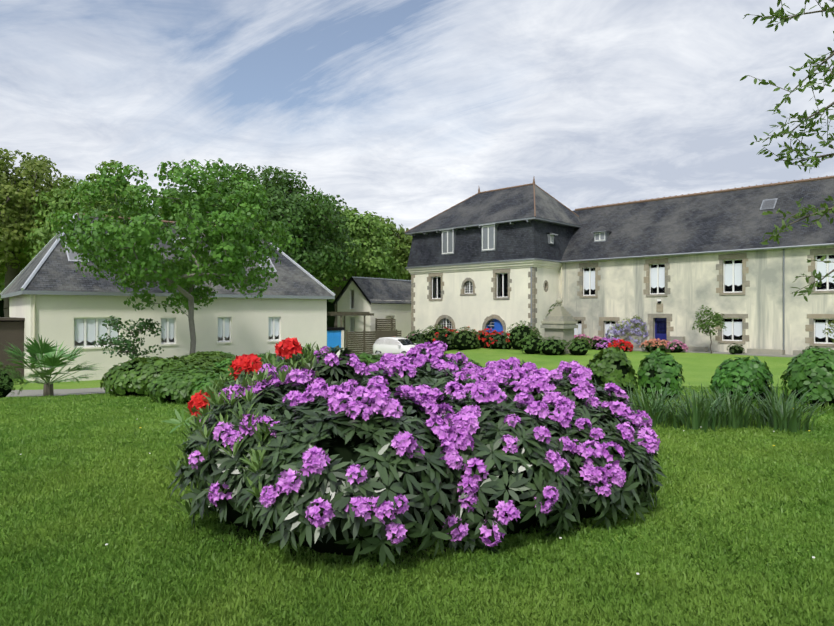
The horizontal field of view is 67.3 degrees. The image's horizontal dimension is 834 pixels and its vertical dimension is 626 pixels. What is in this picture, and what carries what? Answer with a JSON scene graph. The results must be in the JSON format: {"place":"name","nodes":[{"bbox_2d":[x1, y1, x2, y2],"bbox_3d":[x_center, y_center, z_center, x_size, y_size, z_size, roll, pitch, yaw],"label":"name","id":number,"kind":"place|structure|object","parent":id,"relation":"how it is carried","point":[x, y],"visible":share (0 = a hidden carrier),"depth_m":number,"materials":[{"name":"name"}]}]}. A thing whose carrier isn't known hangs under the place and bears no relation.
{"place":"outdoors","nodes":[
{"label":"outdoors","id":0,"kind":"place"},
{"bbox_2d":[0,148,100,316],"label":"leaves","id":1,"kind":"object","parent":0,"point":[20,192],"depth_m":41.61,"materials":[{"name":"green plant"}]},
{"bbox_2d":[20,176,159,263],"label":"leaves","id":2,"kind":"object","parent":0,"point":[54,204],"depth_m":40.21,"materials":[{"name":"green plant"}]},
{"bbox_2d":[85,160,137,210],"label":"tree","id":3,"kind":"object","parent":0,"point":[92,176],"depth_m":50.70,"materials":[{"name":"green plant"}]},
{"bbox_2d":[9,294,326,381],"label":"house walls","id":4,"kind":"structure","parent":0,"point":[304,321],"depth_m":28.27,"materials":[{"name":"beige paint"}]},
{"bbox_2d":[30,340,281,382],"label":"house trim","id":5,"kind":"structure","parent":4,"relation":"attached to","point":[100,372],"depth_m":25.88,"materials":[{"name":"white paint"}]},
{"bbox_2d":[2,216,332,295],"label":"house roof","id":6,"kind":"structure","parent":4,"relation":"on","point":[56,271],"depth_m":27.55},
{"bbox_2d":[0,213,334,382],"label":"roof trim","id":7,"kind":"structure","parent":6,"relation":"attached to","point":[32,275],"depth_m":27.33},
{"bbox_2d":[65,231,275,271],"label":"house skylights","id":8,"kind":"object","parent":6,"relation":"in","point":[71,255],"visible":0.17,"depth_m":27.06,"materials":[{"name":"grey glass"}]},
{"bbox_2d":[74,317,279,347],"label":"house windows","id":9,"kind":"structure","parent":4,"relation":"in","point":[95,328],"depth_m":27.84,"materials":[{"name":"white glass"}]},
{"bbox_2d":[6,353,405,396],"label":"path gravel","id":10,"kind":"structure","parent":0,"point":[60,392],"depth_m":19.94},
{"bbox_2d":[373,337,415,353],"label":"car","id":11,"kind":"object","parent":10,"relation":"on","point":[385,345],"depth_m":43.45,"materials":[{"name":"white metal"}]},
{"bbox_2d":[375,343,416,352],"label":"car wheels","id":12,"kind":"object","parent":11,"relation":"attached to","point":[376,351],"visible":0.12,"depth_m":43.84,"materials":[{"name":"white metal"}]},
{"bbox_2d":[195,163,361,279],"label":"tree","id":13,"kind":"object","parent":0,"point":[304,213],"depth_m":46.81,"materials":[{"name":"green plant"}]},
{"bbox_2d":[329,211,411,289],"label":"leaves","id":14,"kind":"object","parent":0,"point":[403,252],"depth_m":73.57,"materials":[{"name":"green plant"}]},
{"bbox_2d":[353,276,410,281],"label":"roof ridge","id":15,"kind":"structure","parent":0,"point":[376,278],"depth_m":54.52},
{"bbox_2d":[0,347,833,625],"bbox_3d":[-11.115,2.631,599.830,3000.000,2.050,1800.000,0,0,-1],"label":"ground","id":16,"kind":"structure","parent":0,"point":[698,369],"depth_m":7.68,"materials":[{"name":"green plant"}]},
{"bbox_2d":[0,362,24,397],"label":"shrub","id":17,"kind":"object","parent":16,"relation":"on","point":[21,381],"depth_m":15.66,"materials":[{"name":"green plant"}]},
{"bbox_2d":[0,317,24,377],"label":"gate","id":18,"kind":"structure","parent":16,"relation":"on","point":[11,331],"depth_m":25.95,"materials":[{"name":"brown wood"}]},
{"bbox_2d":[4,334,103,396],"bbox_3d":[-10.388,1.528,17.583,2.913,1.965,3.134,0,0,-1],"label":"palm","id":19,"kind":"object","parent":16,"relation":"on","point":[51,358],"depth_m":17.37,"materials":[{"name":"green plant"}]},
{"bbox_2d":[93,316,163,360],"bbox_3d":[-10.198,1.361,22.178,2.000,2.555,2.500,0,0,33],"label":"shrub","id":20,"kind":"object","parent":16,"relation":"on","point":[128,342],"depth_m":21.97,"materials":[{"name":"green plant"}]},
{"bbox_2d":[100,356,188,395],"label":"hydrangea leaves","id":21,"kind":"object","parent":16,"relation":"on","point":[116,377],"depth_m":14.21,"materials":[{"name":"green plant"}]},
{"bbox_2d":[0,278,341,330],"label":"treeline","id":22,"kind":"object","parent":16,"relation":"on","point":[330,319],"depth_m":126.53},
{"bbox_2d":[46,158,302,353],"bbox_3d":[-8.684,-1.589,22.994,8.720,8.314,7.764,0,0,-1],"label":"tree","id":23,"kind":"object","parent":16,"relation":"on","point":[148,233],"depth_m":22.00,"materials":[{"name":"green plant"}]},
{"bbox_2d":[145,365,229,403],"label":"hydrangea leaves","id":24,"kind":"object","parent":16,"relation":"on","point":[175,383],"depth_m":12.74,"materials":[{"name":"green plant"}]},
{"bbox_2d":[178,351,235,367],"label":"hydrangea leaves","id":25,"kind":"object","parent":16,"relation":"on","point":[206,358],"depth_m":15.12,"materials":[{"name":"green plant"}]},
{"bbox_2d":[188,372,234,400],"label":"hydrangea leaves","id":26,"kind":"object","parent":16,"relation":"on","point":[200,383],"visible":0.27,"depth_m":12.38,"materials":[{"name":"green plant"}]},
{"bbox_2d":[212,354,276,372],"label":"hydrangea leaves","id":27,"kind":"object","parent":16,"relation":"on","point":[221,363],"depth_m":14.49,"materials":[{"name":"green plant"}]},
{"bbox_2d":[327,327,344,349],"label":"blue gate","id":28,"kind":"structure","parent":16,"relation":"on","point":[335,337],"depth_m":44.97,"materials":[{"name":"blue"}]},
{"bbox_2d":[323,351,370,364],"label":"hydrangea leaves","id":29,"kind":"object","parent":16,"relation":"on","point":[363,359],"visible":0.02,"depth_m":16.89,"materials":[{"name":"green plant"}]},
{"bbox_2d":[320,224,380,326],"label":"oak branches","id":30,"kind":"object","parent":16,"relation":"on","point":[337,290],"visible":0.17,"depth_m":68.89,"materials":[{"name":"brown plant"}]},
{"bbox_2d":[312,204,401,288],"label":"oak leaves","id":31,"kind":"object","parent":30,"relation":"attached to","point":[370,263],"visible":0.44,"depth_m":66.65,"materials":[{"name":"green plant"}]},
{"bbox_2d":[327,312,400,353],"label":"wooden pergola","id":32,"kind":"object","parent":16,"relation":"on","point":[360,344],"visible":0.6,"depth_m":47.33,"materials":[{"name":"brown wood"}]},
{"bbox_2d":[355,352,381,363],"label":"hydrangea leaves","id":33,"kind":"object","parent":16,"relation":"on","point":[371,358],"visible":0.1,"depth_m":17.42,"materials":[{"name":"green plant"}]},
{"bbox_2d":[337,281,410,352],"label":"outbuilding walls","id":34,"kind":"structure","parent":16,"relation":"on","point":[357,301],"depth_m":52.18,"materials":[{"name":"beige paint"}]},
{"bbox_2d":[335,278,410,303],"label":"roof","id":35,"kind":"structure","parent":34,"relation":"on","point":[375,291],"depth_m":53.30,"materials":[{"name":"grey stone"}]},
{"bbox_2d":[333,277,370,304],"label":"bargeboard","id":36,"kind":"object","parent":35,"relation":"attached to","point":[357,285],"visible":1,"depth_m":51.59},
{"bbox_2d":[407,329,427,342],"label":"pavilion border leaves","id":37,"kind":"object","parent":16,"relation":"on","point":[414,332],"depth_m":45.81,"materials":[{"name":"green plant"}]},
{"bbox_2d":[214,498,633,569],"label":"soil bed","id":38,"kind":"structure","parent":16,"relation":"on","point":[367,558],"depth_m":4.50,"materials":[{"name":"brown soil"}]},
{"bbox_2d":[162,337,666,565],"bbox_3d":[0.053,1.051,5.911,4.604,1.602,4.322,0,0,-1],"label":"rhododendron","id":39,"kind":"object","parent":38,"relation":"on","point":[292,442],"depth_m":4.48,"materials":[{"name":"purple plant"}]},
{"bbox_2d":[163,343,326,515],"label":"rhododendron shoots","id":40,"kind":"object","parent":39,"relation":"attached to","point":[213,400],"visible":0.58,"depth_m":4.82,"materials":[{"name":"green plant"}]},
{"bbox_2d":[421,324,448,343],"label":"pavilion border leaves","id":41,"kind":"object","parent":16,"relation":"on","point":[432,327],"depth_m":44.78,"materials":[{"name":"green plant"}]},
{"bbox_2d":[433,327,457,350],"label":"flowering bush","id":42,"kind":"object","parent":16,"relation":"on","point":[444,340],"depth_m":43.62,"materials":[{"name":"green plant"}]},
{"bbox_2d":[450,327,482,349],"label":"bush","id":43,"kind":"object","parent":16,"relation":"on","point":[466,346],"depth_m":41.64,"materials":[{"name":"green plant"}]},
{"bbox_2d":[459,357,478,366],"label":"hydrangea leaves","id":44,"kind":"object","parent":16,"relation":"on","point":[471,360],"visible":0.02,"depth_m":15.75,"materials":[{"name":"green plant"}]},
{"bbox_2d":[411,267,558,341],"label":"pavilion walls","id":45,"kind":"structure","parent":16,"relation":"on","point":[474,311],"depth_m":45.61,"materials":[{"name":"beige paint"}]},
{"bbox_2d":[432,273,507,333],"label":"windows","id":46,"kind":"structure","parent":45,"relation":"in","point":[494,324],"depth_m":45.29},
{"bbox_2d":[411,267,548,335],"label":"stone trim","id":47,"kind":"structure","parent":45,"relation":"attached to","point":[494,291],"depth_m":44.84,"materials":[{"name":"stone"}]},
{"bbox_2d":[405,258,562,273],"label":"cornice","id":48,"kind":"structure","parent":45,"relation":"attached to","point":[522,263],"depth_m":44.95,"materials":[{"name":"beige stone"}]},
{"bbox_2d":[407,220,574,266],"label":"mansard roof","id":49,"kind":"structure","parent":45,"relation":"on","point":[522,240],"depth_m":44.90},
{"bbox_2d":[405,185,581,235],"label":"pavilion roof","id":50,"kind":"structure","parent":49,"relation":"on","point":[512,205],"depth_m":46.42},
{"bbox_2d":[439,223,557,254],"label":"dormer window frames","id":51,"kind":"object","parent":49,"relation":"attached to","point":[451,240],"visible":0.65,"depth_m":45.23,"materials":[{"name":"white wood"}]},
{"bbox_2d":[442,225,553,253],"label":"windows","id":52,"kind":"structure","parent":51,"relation":"in","point":[482,239],"depth_m":45.22,"materials":[{"name":"grey glass"}]},
{"bbox_2d":[475,328,498,347],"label":"flowering bush","id":53,"kind":"object","parent":16,"relation":"on","point":[480,341],"depth_m":42.05,"materials":[{"name":"plant"}]},
{"bbox_2d":[482,331,511,348],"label":"flowering bush","id":54,"kind":"object","parent":16,"relation":"on","point":[495,346],"depth_m":40.75,"materials":[{"name":"plant"}]},
{"bbox_2d":[504,320,541,349],"bbox_3d":[6.851,1.500,40.522,2.450,2.079,2.295,0,0,-1],"label":"bush","id":55,"kind":"object","parent":16,"relation":"on","point":[522,335],"depth_m":39.97,"materials":[{"name":"green plant"}]},
{"bbox_2d":[540,298,577,353],"bbox_3d":[8.314,0.811,36.595,1.568,3.410,1.568,0,0,44],"label":"stone monument","id":56,"kind":"object","parent":16,"relation":"on","point":[558,321],"visible":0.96,"depth_m":36.17,"materials":[{"name":"stone"}]},
{"bbox_2d":[574,333,592,339],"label":"border flowers","id":57,"kind":"object","parent":16,"relation":"on","point":[583,334],"depth_m":41.34,"materials":[{"name":"plant"}]},
{"bbox_2d":[575,336,593,348],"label":"border leaves","id":58,"kind":"object","parent":16,"relation":"on","point":[589,339],"depth_m":40.13,"materials":[{"name":"green plant"}]},
{"bbox_2d":[587,336,603,349],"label":"flowering shrub","id":59,"kind":"object","parent":16,"relation":"on","point":[593,348],"depth_m":40.30,"materials":[{"name":"pink plant"}]},
{"bbox_2d":[595,337,618,349],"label":"border flowers","id":60,"kind":"object","parent":16,"relation":"on","point":[604,343],"depth_m":39.53,"materials":[{"name":"purple plant"}]},
{"bbox_2d":[587,346,637,395],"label":"hydrangea leaves","id":61,"kind":"object","parent":16,"relation":"on","point":[604,366],"depth_m":13.43,"materials":[{"name":"green plant"}]},
{"bbox_2d":[608,339,633,351],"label":"border flowers","id":62,"kind":"object","parent":16,"relation":"on","point":[625,343],"depth_m":38.52,"materials":[{"name":"red plant"}]},
{"bbox_2d":[639,338,670,351],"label":"border flowers","id":63,"kind":"object","parent":16,"relation":"on","point":[645,343],"depth_m":37.63,"materials":[{"name":"plant"}]},
{"bbox_2d":[637,348,684,398],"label":"hydrangea leaves","id":64,"kind":"object","parent":16,"relation":"on","point":[656,358],"depth_m":13.52,"materials":[{"name":"green plant"}]},
{"bbox_2d":[664,340,687,352],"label":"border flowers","id":65,"kind":"object","parent":16,"relation":"on","point":[683,347],"depth_m":37.22,"materials":[{"name":"pink plant"}]},
{"bbox_2d":[559,246,833,354],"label":"wing walls","id":66,"kind":"structure","parent":16,"relation":"on","point":[693,284],"depth_m":37.86,"materials":[{"name":"beige paint"}]},
{"bbox_2d":[605,314,648,343],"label":"wisteria","id":67,"kind":"object","parent":66,"relation":"attached to","point":[616,330],"depth_m":40.53,"materials":[{"name":"purple plant"}]},
{"bbox_2d":[531,243,833,349],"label":"wing gutter","id":68,"kind":"object","parent":66,"relation":"attached to","point":[770,248],"visible":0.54,"depth_m":36.45,"materials":[{"name":"grey metal"}]},
{"bbox_2d":[554,178,833,260],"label":"wing roof","id":69,"kind":"structure","parent":66,"relation":"on","point":[733,220],"depth_m":39.66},
{"bbox_2d":[575,176,833,210],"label":"roof ridge","id":70,"kind":"structure","parent":69,"relation":"on","point":[728,190],"depth_m":41.38,"materials":[{"name":"brown ceramic"}]},
{"bbox_2d":[573,248,833,346],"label":"window surrounds","id":71,"kind":"object","parent":66,"relation":"attached to","point":[745,283],"visible":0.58,"depth_m":37.33,"materials":[{"name":"grey stone"}]},
{"bbox_2d":[574,254,833,343],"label":"wing windows","id":72,"kind":"structure","parent":66,"relation":"in","point":[732,278],"depth_m":37.18,"materials":[{"name":"white glass"}]},
{"bbox_2d":[692,305,726,353],"bbox_3d":[16.803,0.953,35.957,1.893,2.890,1.879,0,0,-1],"label":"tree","id":73,"kind":"object","parent":16,"relation":"on","point":[717,318],"depth_m":35.86,"materials":[{"name":"green plant"}]},
{"bbox_2d":[628,336,801,356],"bbox_3d":[22.238,2.105,32.174,25.000,1.300,1.590,0,0,44],"label":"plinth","id":74,"kind":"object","parent":16,"relation":"on","point":[758,352],"visible":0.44,"depth_m":35.41,"materials":[{"name":"grey stone"}]},
{"bbox_2d":[603,378,832,432],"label":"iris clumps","id":75,"kind":"object","parent":16,"relation":"on","point":[776,414],"visible":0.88,"depth_m":9.08,"materials":[{"name":"green plant"}]},
{"bbox_2d":[628,389,833,413],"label":"long grass","id":76,"kind":"structure","parent":16,"relation":"on","point":[819,408],"depth_m":11.52,"materials":[{"name":"plant"}]},
{"bbox_2d":[727,343,744,353],"bbox_3d":[18.089,2.047,35.469,1.100,0.711,0.887,0,0,-1],"label":"wing border","id":77,"kind":"object","parent":16,"relation":"on","point":[739,351],"depth_m":35.23,"materials":[{"name":"green plant"}]},
{"bbox_2d":[710,356,774,403],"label":"hydrangea leaves","id":78,"kind":"object","parent":16,"relation":"on","point":[746,368],"depth_m":12.02,"materials":[{"name":"green plant"}]},
{"bbox_2d":[780,348,833,410],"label":"hydrangea leaves","id":79,"kind":"object","parent":16,"relation":"on","point":[821,379],"depth_m":11.16,"materials":[{"name":"green plant"}]},
{"bbox_2d":[822,320,833,343],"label":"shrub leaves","id":80,"kind":"object","parent":16,"relation":"on","point":[829,329],"depth_m":31.86,"materials":[{"name":"green plant"}]},
{"bbox_2d":[0,0,833,235],"label":"sky","id":81,"kind":"structure","parent":0,"point":[400,110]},
{"bbox_2d":[405,177,578,232],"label":"roof ridge","id":82,"kind":"structure","parent":0,"point":[533,184],"depth_m":48.05,"materials":[{"name":"grey metal"}]},
{"bbox_2d":[591,198,777,241],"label":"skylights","id":83,"kind":"object","parent":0,"point":[764,205],"visible":0.77,"depth_m":43.55,"materials":[{"name":"grey glass"}]},
{"bbox_2d":[740,0,833,301],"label":"branches","id":84,"kind":"object","parent":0,"point":[829,78],"depth_m":7.08,"materials":[{"name":"green plant"}]},
{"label":"branches","id":85,"kind":"object","parent":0,"visible":0},
{"bbox_2d":[0,203,23,287],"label":"leaves","id":86,"kind":"object","parent":85,"relation":"on","point":[2,277],"visible":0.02,"depth_m":49.66,"materials":[{"name":"green plant"}]},
{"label":"branches","id":87,"kind":"object","parent":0,"visible":0},
{"bbox_2d":[398,228,412,279],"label":"leaves","id":88,"kind":"object","parent":87,"relation":"attached to","point":[409,276],"visible":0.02,"depth_m":75.33,"materials":[{"name":"green plant"}]},
{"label":"branches","id":89,"kind":"object","parent":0,"visible":0},
{"bbox_2d":[103,204,175,220],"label":"leaves","id":90,"kind":"object","parent":89,"relation":"attached to","point":[156,210],"depth_m":39.19,"materials":[{"name":"green plant"}]}
]}

